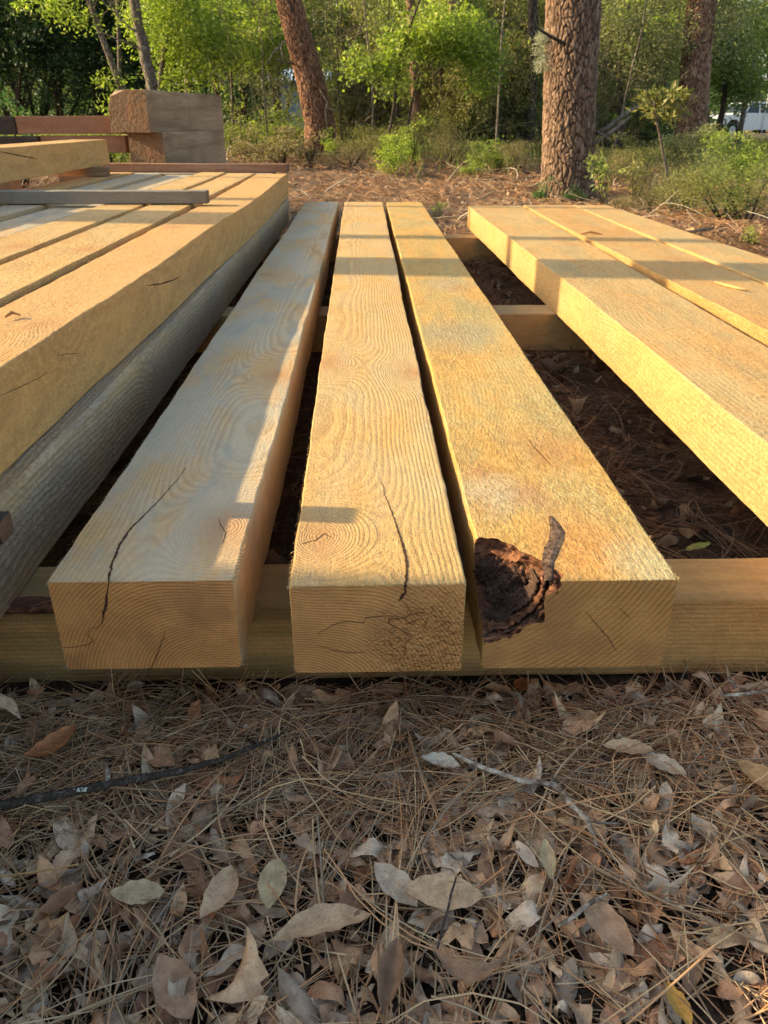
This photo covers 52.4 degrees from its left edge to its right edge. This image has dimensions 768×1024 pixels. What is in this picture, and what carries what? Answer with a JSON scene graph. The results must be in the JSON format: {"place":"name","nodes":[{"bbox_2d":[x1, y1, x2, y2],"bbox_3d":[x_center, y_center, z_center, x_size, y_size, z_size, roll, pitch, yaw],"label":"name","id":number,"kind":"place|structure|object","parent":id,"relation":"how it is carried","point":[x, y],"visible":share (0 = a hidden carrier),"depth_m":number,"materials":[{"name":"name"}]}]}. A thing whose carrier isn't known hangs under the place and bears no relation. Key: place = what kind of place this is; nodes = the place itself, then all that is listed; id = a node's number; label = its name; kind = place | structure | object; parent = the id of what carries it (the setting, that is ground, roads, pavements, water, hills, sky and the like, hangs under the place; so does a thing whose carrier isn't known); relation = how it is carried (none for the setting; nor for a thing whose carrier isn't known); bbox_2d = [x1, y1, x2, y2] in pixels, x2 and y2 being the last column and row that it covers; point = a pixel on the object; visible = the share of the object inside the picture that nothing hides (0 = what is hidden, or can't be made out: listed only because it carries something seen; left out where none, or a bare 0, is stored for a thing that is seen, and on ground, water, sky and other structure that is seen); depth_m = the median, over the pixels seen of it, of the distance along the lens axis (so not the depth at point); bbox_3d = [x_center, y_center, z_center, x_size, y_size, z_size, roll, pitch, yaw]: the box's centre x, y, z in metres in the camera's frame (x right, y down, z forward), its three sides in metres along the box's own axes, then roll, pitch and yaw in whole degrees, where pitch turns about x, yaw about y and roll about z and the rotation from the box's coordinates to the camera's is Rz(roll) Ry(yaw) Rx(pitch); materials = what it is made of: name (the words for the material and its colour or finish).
{"place":"outdoors","nodes":[
{"label":"outdoors","id":0,"kind":"place"},
{"bbox_2d":[0,173,254,307],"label":"timber","id":1,"kind":"object","parent":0,"point":[22,276],"visible":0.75,"depth_m":2.75,"materials":[{"name":"brown wood"}]},
{"bbox_2d":[0,190,209,203],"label":"weathered board","id":2,"kind":"object","parent":1,"relation":"on","point":[104,196],"visible":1,"depth_m":4.03,"materials":[{"name":"wood"}]},
{"bbox_2d":[127,130,225,162],"bbox_3d":[-1.990,-3.568,7.669,0.338,0.321,1.550,4,27,9],"label":"old timber","id":3,"kind":"object","parent":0,"point":[207,146],"visible":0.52,"depth_m":7.23,"materials":[{"name":"wood"}]},
{"bbox_2d":[108,89,223,132],"bbox_3d":[-2.056,-3.869,7.547,0.369,0.330,1.850,4,27,9],"label":"old timber","id":4,"kind":"object","parent":3,"relation":"on","point":[145,111],"visible":0.97,"depth_m":6.99,"materials":[{"name":"wood"}]},
{"bbox_2d":[0,122,767,1023],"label":"ground","id":5,"kind":"structure","parent":0,"point":[288,516],"depth_m":1.45,"materials":[{"name":"soil"}]},
{"bbox_2d":[0,0,127,115],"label":"evergreen tree","id":6,"kind":"object","parent":5,"relation":"on","point":[19,70],"visible":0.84,"depth_m":21.05,"materials":[{"name":"green plant"}]},
{"bbox_2d":[0,0,140,115],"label":"evergreen tree","id":7,"kind":"object","parent":5,"relation":"on","point":[59,112],"visible":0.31,"depth_m":21.78,"materials":[{"name":"green plant"}]},
{"bbox_2d":[9,0,136,134],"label":"oak tree","id":8,"kind":"object","parent":5,"relation":"on","point":[117,76],"visible":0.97,"depth_m":12.64,"materials":[{"name":"green plant"}]},
{"bbox_2d":[28,0,171,115],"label":"evergreen tree","id":9,"kind":"object","parent":5,"relation":"on","point":[95,65],"visible":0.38,"depth_m":22.18,"materials":[{"name":"green plant"}]},
{"bbox_2d":[101,0,181,90],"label":"oak tree","id":10,"kind":"object","parent":5,"relation":"on","point":[139,31],"visible":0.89,"depth_m":11.92,"materials":[{"name":"green plant"}]},
{"bbox_2d":[97,0,267,93],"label":"oak tree","id":11,"kind":"object","parent":5,"relation":"on","point":[173,9],"visible":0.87,"depth_m":13.48,"materials":[{"name":"green plant"}]},
{"bbox_2d":[168,0,293,129],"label":"understory tree","id":12,"kind":"object","parent":5,"relation":"on","point":[238,92],"visible":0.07,"depth_m":20.20,"materials":[{"name":"green plant"}]},
{"bbox_2d":[226,125,271,162],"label":"plant","id":13,"kind":"object","parent":5,"relation":"on","point":[238,149],"visible":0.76,"depth_m":11.68,"materials":[{"name":"green plant"}]},
{"bbox_2d":[194,0,307,136],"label":"oak tree","id":14,"kind":"object","parent":5,"relation":"on","point":[253,28],"visible":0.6,"depth_m":14.44,"materials":[{"name":"green plant"}]},
{"bbox_2d":[180,0,344,94],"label":"oak tree","id":15,"kind":"object","parent":5,"relation":"on","point":[266,70],"visible":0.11,"depth_m":16.12,"materials":[{"name":"green plant"}]},
{"bbox_2d":[228,109,298,143],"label":"plant","id":16,"kind":"object","parent":5,"relation":"on","point":[284,114],"visible":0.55,"depth_m":13.82,"materials":[{"name":"green plant"}]},
{"bbox_2d":[238,125,312,162],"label":"plant","id":17,"kind":"object","parent":5,"relation":"on","point":[283,150],"visible":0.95,"depth_m":11.30,"materials":[{"name":"green plant"}]},
{"bbox_2d":[266,0,336,157],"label":"pine tree","id":18,"kind":"object","parent":5,"relation":"on","point":[317,109],"visible":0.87,"depth_m":12.04,"materials":[{"name":"red plant"}]},
{"bbox_2d":[280,131,339,167],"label":"plant","id":19,"kind":"object","parent":5,"relation":"on","point":[308,155],"visible":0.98,"depth_m":11.26,"materials":[{"name":"green plant"}]},
{"bbox_2d":[320,0,351,140],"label":"sapling","id":20,"kind":"object","parent":5,"relation":"on","point":[325,67],"visible":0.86,"depth_m":13.05,"materials":[{"name":"green plant"}]},
{"bbox_2d":[284,0,403,134],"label":"oak tree","id":21,"kind":"object","parent":5,"relation":"on","point":[331,22],"visible":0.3,"depth_m":15.93,"materials":[{"name":"green plant"}]},
{"bbox_2d":[312,133,384,168],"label":"plant","id":22,"kind":"object","parent":5,"relation":"on","point":[362,154],"visible":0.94,"depth_m":11.40,"materials":[{"name":"green plant"}]},
{"bbox_2d":[316,33,381,146],"bbox_3d":[-0.693,-7.889,14.734,1.544,1.919,1.432,-15,30,-27],"label":"shrub","id":23,"kind":"object","parent":5,"relation":"on","point":[346,100],"visible":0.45,"depth_m":14.56,"materials":[{"name":"green plant"}]},
{"bbox_2d":[328,40,406,146],"bbox_3d":[-0.228,-8.011,15.022,1.737,1.909,1.711,8,28,16],"label":"shrub","id":24,"kind":"object","parent":5,"relation":"on","point":[381,103],"visible":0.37,"depth_m":14.84,"materials":[{"name":"green plant"}]},
{"bbox_2d":[261,234,500,261],"bbox_3d":[-0.324,-1.915,5.669,4.857,0.172,0.195,-1,27,-1],"label":"bearer timber","id":25,"kind":"object","parent":5,"relation":"on","point":[470,246],"visible":0.05,"depth_m":5.60,"materials":[{"name":"brown wood"}]},
{"bbox_2d":[523,205,767,346],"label":"timber","id":26,"kind":"object","parent":25,"relation":"on","point":[688,277],"visible":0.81,"depth_m":3.45,"materials":[{"name":"brown wood"}]},
{"bbox_2d":[0,120,766,170],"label":"ground cover","id":27,"kind":"object","parent":5,"relation":"on","point":[458,147],"visible":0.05,"depth_m":12.96,"materials":[{"name":"green plant"}]},
{"bbox_2d":[0,662,767,1023],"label":"leaf litter","id":28,"kind":"object","parent":5,"relation":"on","point":[302,1004],"visible":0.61,"depth_m":1.03,"materials":[{"name":"brown plant"}]},
{"bbox_2d":[152,954,196,1019],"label":"fallen leaf","id":29,"kind":"object","parent":28,"relation":"on","point":[175,1005],"visible":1,"depth_m":0.88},
{"bbox_2d":[200,865,238,918],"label":"fallen leaf","id":30,"kind":"object","parent":28,"relation":"on","point":[219,892],"visible":1,"depth_m":0.99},
{"bbox_2d":[257,857,286,908],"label":"fallen leaf","id":31,"kind":"object","parent":28,"relation":"on","point":[273,873],"visible":1,"depth_m":1.01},
{"bbox_2d":[0,656,767,1023],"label":"pine straw","id":32,"kind":"object","parent":28,"relation":"on","point":[582,752],"visible":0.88,"depth_m":1.13,"materials":[{"name":"plant"}]},
{"bbox_2d":[23,724,75,756],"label":"fallen leaf","id":33,"kind":"object","parent":32,"relation":"on","point":[52,742],"visible":0.99,"depth_m":1.22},
{"bbox_2d":[32,881,83,922],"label":"fallen leaf","id":34,"kind":"object","parent":32,"relation":"on","point":[56,902],"visible":1,"depth_m":0.98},
{"bbox_2d":[110,878,164,904],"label":"fallen leaf","id":35,"kind":"object","parent":32,"relation":"on","point":[131,892],"visible":1,"depth_m":1.00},
{"bbox_2d":[0,734,280,809],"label":"fallen branch","id":36,"kind":"object","parent":32,"relation":"on","point":[107,782],"visible":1,"depth_m":1.14,"materials":[{"name":"wood"}]},
{"bbox_2d":[272,903,371,940],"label":"fallen leaf","id":37,"kind":"object","parent":32,"relation":"on","point":[316,919],"visible":1,"depth_m":0.96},
{"bbox_2d":[377,938,403,1014],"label":"fallen leaf","id":38,"kind":"object","parent":32,"relation":"on","point":[390,973],"visible":1,"depth_m":0.89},
{"bbox_2d":[374,861,417,906],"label":"fallen leaf","id":39,"kind":"object","parent":32,"relation":"on","point":[388,876],"visible":1,"depth_m":1.01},
{"bbox_2d":[402,872,482,910],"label":"fallen leaf","id":40,"kind":"object","parent":32,"relation":"on","point":[433,890],"visible":1,"depth_m":0.99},
{"bbox_2d":[432,945,504,982],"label":"fallen leaf","id":41,"kind":"object","parent":32,"relation":"on","point":[463,971],"visible":1,"depth_m":0.90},
{"bbox_2d":[452,752,619,846],"bbox_3d":[0.219,0.397,1.142,0.259,0.017,0.064,23,35,38],"label":"lichen twig","id":42,"kind":"object","parent":32,"relation":"on","point":[563,795],"visible":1,"depth_m":1.14,"materials":[{"name":"wood"}]},
{"bbox_2d":[602,737,653,754],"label":"fallen leaf","id":43,"kind":"object","parent":32,"relation":"on","point":[641,748],"visible":1,"depth_m":1.22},
{"bbox_2d":[666,982,692,1023],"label":"fallen leaf","id":44,"kind":"object","parent":32,"relation":"on","point":[682,1010],"visible":0.94,"depth_m":0.86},
{"bbox_2d":[736,760,767,790],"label":"fallen leaf","id":45,"kind":"object","parent":32,"relation":"on","point":[748,768],"visible":1,"depth_m":1.17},
{"bbox_2d":[579,892,633,955],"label":"fallen leaf","id":46,"kind":"object","parent":28,"relation":"on","point":[607,923],"visible":1,"depth_m":0.95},
{"bbox_2d":[0,558,767,682],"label":"bearer timber","id":47,"kind":"object","parent":5,"relation":"on","point":[719,612],"visible":0.26,"depth_m":1.41,"materials":[{"name":"brown wood"}]},
{"bbox_2d":[0,198,290,617],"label":"timber","id":48,"kind":"object","parent":47,"relation":"on","point":[52,479],"visible":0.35,"depth_m":1.82,"materials":[{"name":"grey wood"}]},
{"bbox_2d":[0,174,288,475],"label":"timber","id":49,"kind":"object","parent":48,"relation":"on","point":[68,341],"visible":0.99,"depth_m":2.07,"materials":[{"name":"brown wood"}]},
{"bbox_2d":[286,202,465,672],"bbox_3d":[-0.094,-1.133,3.752,0.314,0.167,5.817,-1,27,-1],"label":"timber","id":50,"kind":"object","parent":47,"relation":"on","point":[377,582],"visible":1,"depth_m":1.36,"materials":[{"name":"brown wood"}]},
{"bbox_2d":[386,202,680,667],"bbox_3d":[0.223,-1.133,3.757,0.303,0.168,5.803,-1,27,-1],"label":"timber","id":51,"kind":"object","parent":47,"relation":"on","point":[564,562],"visible":0.99,"depth_m":1.39,"materials":[{"name":"brown wood"}]},
{"bbox_2d":[467,206,767,526],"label":"timber","id":52,"kind":"object","parent":47,"relation":"on","point":[693,377],"visible":1,"depth_m":2.44,"materials":[{"name":"brown wood"}]},
{"bbox_2d":[573,205,767,286],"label":"timber","id":53,"kind":"object","parent":47,"relation":"on","point":[749,265],"visible":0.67,"depth_m":4.19,"materials":[{"name":"brown wood"}]},
{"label":"timber","id":54,"kind":"object","parent":47,"relation":"on","visible":0},
{"bbox_2d":[0,175,191,237],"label":"timber","id":55,"kind":"object","parent":54,"relation":"on","point":[19,224],"visible":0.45,"depth_m":3.78,"materials":[{"name":"grey wood"}]},
{"bbox_2d":[0,172,225,264],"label":"timber","id":56,"kind":"object","parent":54,"relation":"on","point":[14,246],"visible":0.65,"depth_m":3.27,"materials":[{"name":"brown wood"}]},
{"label":"timber","id":57,"kind":"object","parent":47,"relation":"on","visible":0},
{"bbox_2d":[0,172,133,205],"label":"timber","id":58,"kind":"object","parent":57,"relation":"on","point":[74,183],"visible":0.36,"depth_m":5.40,"materials":[{"name":"brown wood"}]},
{"bbox_2d":[51,167,109,175],"bbox_3d":[-2.318,-2.602,5.963,0.425,0.074,0.104,-1,27,-1],"label":"spacer stick","id":59,"kind":"object","parent":58,"relation":"on","point":[98,171],"visible":0.78,"depth_m":5.93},
{"bbox_2d":[0,139,109,183],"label":"timber","id":60,"kind":"object","parent":59,"relation":"on","point":[20,161],"visible":1,"depth_m":5.11,"materials":[{"name":"brown wood"}]},
{"bbox_2d":[0,173,161,221],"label":"timber","id":61,"kind":"object","parent":57,"relation":"on","point":[10,211],"visible":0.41,"depth_m":4.99,"materials":[{"name":"grey wood"}]},
{"bbox_2d":[0,0,767,137],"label":"woods","id":62,"kind":"object","parent":5,"relation":"on","point":[67,109],"visible":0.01,"depth_m":34.92,"materials":[{"name":"green plant"}]},
{"bbox_2d":[195,305,591,352],"bbox_3d":[-0.264,-0.820,3.492,4.859,0.171,0.200,-1,27,-1],"label":"bearer timber","id":63,"kind":"object","parent":5,"relation":"on","point":[543,326],"visible":0.06,"depth_m":3.43,"materials":[{"name":"brown wood"}]},
{"bbox_2d":[47,202,338,670],"bbox_3d":[-0.425,-1.136,3.756,0.289,0.180,5.810,-1,27,-1],"label":"timber","id":64,"kind":"object","parent":63,"relation":"on","point":[161,564],"visible":1,"depth_m":1.39,"materials":[{"name":"brown wood"}]},
{"bbox_2d":[368,133,420,173],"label":"plant","id":65,"kind":"object","parent":5,"relation":"on","point":[395,156],"visible":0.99,"depth_m":10.86,"materials":[{"name":"green plant"}]},
{"bbox_2d":[22,144,767,240],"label":"pine straw","id":66,"kind":"object","parent":5,"relation":"on","point":[680,214],"visible":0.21,"depth_m":9.61,"materials":[{"name":"plant"}]},
{"bbox_2d":[22,136,767,232],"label":"fallen twigs","id":67,"kind":"object","parent":5,"relation":"on","point":[465,214],"visible":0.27,"depth_m":9.45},
{"bbox_2d":[317,0,475,155],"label":"oak tree","id":68,"kind":"object","parent":5,"relation":"on","point":[395,54],"visible":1,"depth_m":11.18,"materials":[{"name":"green plant"}]},
{"bbox_2d":[27,149,767,240],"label":"leaf litter","id":69,"kind":"object","parent":5,"relation":"on","point":[578,201],"visible":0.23,"depth_m":9.69,"materials":[{"name":"brown plant"}]},
{"bbox_2d":[362,0,443,127],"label":"tree","id":70,"kind":"object","parent":5,"relation":"on","point":[398,5],"visible":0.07,"depth_m":14.75,"materials":[{"name":"green plant"}]},
{"bbox_2d":[62,230,767,558],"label":"pine straw","id":71,"kind":"object","parent":5,"relation":"on","point":[715,530],"visible":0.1,"depth_m":2.43,"materials":[{"name":"plant"}]},
{"bbox_2d":[392,0,461,148],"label":"shrub","id":72,"kind":"object","parent":5,"relation":"on","point":[425,100],"visible":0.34,"depth_m":13.46,"materials":[{"name":"green plant"}]},
{"bbox_2d":[395,98,464,152],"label":"plant","id":73,"kind":"object","parent":5,"relation":"on","point":[422,141],"visible":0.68,"depth_m":12.70,"materials":[{"name":"green plant"}]},
{"bbox_2d":[177,0,703,162],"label":"brushwood","id":74,"kind":"object","parent":5,"relation":"on","point":[288,96],"visible":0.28,"depth_m":13.46,"materials":[{"name":"plant"}]},
{"bbox_2d":[424,122,478,164],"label":"plant","id":75,"kind":"object","parent":5,"relation":"on","point":[441,142],"visible":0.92,"depth_m":11.76,"materials":[{"name":"green plant"}]},
{"bbox_2d":[402,0,529,158],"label":"oak tree","id":76,"kind":"object","parent":5,"relation":"on","point":[457,51],"visible":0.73,"depth_m":11.58,"materials":[{"name":"green plant"}]},
{"bbox_2d":[422,34,522,150],"bbox_3d":[1.432,-7.117,13.241,1.628,2.015,1.604,-8,28,-15],"label":"shrub","id":77,"kind":"object","parent":5,"relation":"on","point":[468,115],"visible":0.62,"depth_m":13.13,"materials":[{"name":"green plant"}]},
{"bbox_2d":[438,15,543,147],"bbox_3d":[1.951,-7.528,13.827,2.145,2.271,1.734,3,27,5],"label":"shrub","id":78,"kind":"object","parent":5,"relation":"on","point":[520,62],"visible":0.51,"depth_m":13.52,"materials":[{"name":"green plant"}]},
{"bbox_2d":[460,0,527,141],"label":"shrub","id":79,"kind":"object","parent":5,"relation":"on","point":[512,10],"visible":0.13,"depth_m":14.58,"materials":[{"name":"green plant"}]},
{"bbox_2d":[485,44,544,154],"bbox_3d":[2.435,-7.500,14.241,1.336,1.919,1.441,-5,27,-10],"label":"shrub","id":80,"kind":"object","parent":5,"relation":"on","point":[538,117],"visible":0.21,"depth_m":14.10,"materials":[{"name":"green plant"}]},
{"bbox_2d":[266,232,767,564],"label":"leaf litter","id":81,"kind":"object","parent":5,"relation":"on","point":[549,365],"visible":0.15,"depth_m":2.34,"materials":[{"name":"brown plant"}]},
{"bbox_2d":[523,0,537,153],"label":"pine tree","id":82,"kind":"object","parent":5,"relation":"on","point":[533,15],"visible":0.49,"depth_m":13.55,"materials":[{"name":"brown plant"}]},
{"bbox_2d":[520,0,652,200],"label":"pine tree","id":83,"kind":"object","parent":5,"relation":"on","point":[570,133],"visible":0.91,"depth_m":8.95,"materials":[{"name":"brown plant"}]},
{"bbox_2d":[582,150,626,204],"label":"plant","id":84,"kind":"object","parent":5,"relation":"on","point":[604,165],"visible":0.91,"depth_m":8.68,"materials":[{"name":"green plant"}]},
{"bbox_2d":[595,68,662,154],"bbox_3d":[4.431,-7.782,15.336,2.145,1.767,1.734,-14,30,-26],"label":"shrub","id":85,"kind":"object","parent":5,"relation":"on","point":[632,126],"visible":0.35,"depth_m":15.28,"materials":[{"name":"green plant"}]},
{"bbox_2d":[607,0,682,165],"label":"sapling","id":86,"kind":"object","parent":5,"relation":"on","point":[634,46],"visible":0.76,"depth_m":12.97,"materials":[{"name":"plant"}]},
{"bbox_2d":[616,38,721,207],"bbox_3d":[2.956,-3.918,8.020,1.207,1.683,0.933,-1,27,-1],"label":"sapling","id":87,"kind":"object","parent":5,"relation":"on","point":[666,103],"visible":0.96,"depth_m":8.03,"materials":[{"name":"plant"}]},
{"bbox_2d":[596,0,767,153],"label":"oak tree","id":88,"kind":"object","parent":5,"relation":"on","point":[643,58],"visible":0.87,"depth_m":13.68,"materials":[{"name":"green plant"}]},
{"bbox_2d":[597,0,766,91],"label":"oak tree","id":89,"kind":"object","parent":5,"relation":"on","point":[726,50],"visible":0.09,"depth_m":17.74,"materials":[{"name":"green plant"}]},
{"bbox_2d":[636,165,741,213],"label":"plant","id":90,"kind":"object","parent":5,"relation":"on","point":[656,191],"visible":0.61,"depth_m":8.13,"materials":[{"name":"green plant"}]},
{"bbox_2d":[648,119,733,172],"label":"shrub","id":91,"kind":"object","parent":5,"relation":"on","point":[688,144],"visible":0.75,"depth_m":11.56,"materials":[{"name":"green plant"}]},
{"bbox_2d":[673,0,716,165],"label":"pine tree","id":92,"kind":"object","parent":5,"relation":"on","point":[699,80],"visible":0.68,"depth_m":13.86,"materials":[{"name":"brown plant"}]},
{"bbox_2d":[655,131,754,200],"bbox_3d":[3.815,-4.085,9.259,0.911,0.806,1.253,-15,30,-27],"label":"plant","id":93,"kind":"object","parent":5,"relation":"on","point":[704,162],"visible":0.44,"depth_m":9.14,"materials":[{"name":"green plant"}]},
{"bbox_2d":[652,149,767,220],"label":"plant","id":94,"kind":"object","parent":5,"relation":"on","point":[751,199],"visible":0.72,"depth_m":7.68,"materials":[{"name":"green plant"}]},
{"bbox_2d":[677,156,767,225],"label":"plant","id":95,"kind":"object","parent":5,"relation":"on","point":[735,212],"visible":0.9,"depth_m":7.54,"materials":[{"name":"green plant"}]},
{"bbox_2d":[697,129,767,185],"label":"plant","id":96,"kind":"object","parent":5,"relation":"on","point":[736,163],"visible":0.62,"depth_m":10.76,"materials":[{"name":"green plant"}]},
{"bbox_2d":[708,0,767,143],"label":"oak tree","id":97,"kind":"object","parent":5,"relation":"on","point":[739,77],"visible":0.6,"depth_m":19.17,"materials":[{"name":"green plant"}]},
{"bbox_2d":[710,100,767,132],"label":"pickup truck","id":98,"kind":"object","parent":5,"relation":"on","point":[752,122],"visible":0.31,"depth_m":43.74,"materials":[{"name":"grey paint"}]},
{"bbox_3d":[-2.746,-3.017,7.343,0.303,0.660,0.280,-1,27,-1],"label":"wood block","id":99,"kind":"object","parent":5,"relation":"on","visible":0},
{"bbox_2d":[40,135,129,152],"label":"old timber","id":100,"kind":"object","parent":99,"relation":"on","point":[117,143],"visible":0.56,"depth_m":7.04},
{"bbox_2d":[15,116,126,133],"bbox_3d":[-2.810,-3.501,7.053,0.950,0.146,0.207,0,27,0],"label":"old timber","id":101,"kind":"object","parent":100,"relation":"on","point":[62,124],"visible":0.91,"depth_m":6.97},
{"bbox_2d":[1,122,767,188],"bbox_3d":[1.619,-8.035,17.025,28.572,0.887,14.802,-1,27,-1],"label":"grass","id":102,"kind":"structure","parent":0,"point":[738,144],"depth_m":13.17,"materials":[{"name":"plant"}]},
{"bbox_3d":[-2.482,-2.602,6.976,0.404,0.230,0.240,-1,27,-1],"label":"wood block","id":103,"kind":"object","parent":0,"visible":0},
{"bbox_2d":[58,172,275,181],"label":"grey beam","id":104,"kind":"structure","parent":103,"relation":"on","point":[63,178],"depth_m":6.73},
{"bbox_2d":[96,163,288,171],"bbox_3d":[-1.885,-3.042,6.889,2.100,0.074,0.135,2,27,4],"label":"brown board","id":105,"kind":"object","parent":104,"relation":"on","point":[199,167],"visible":0.88,"depth_m":6.83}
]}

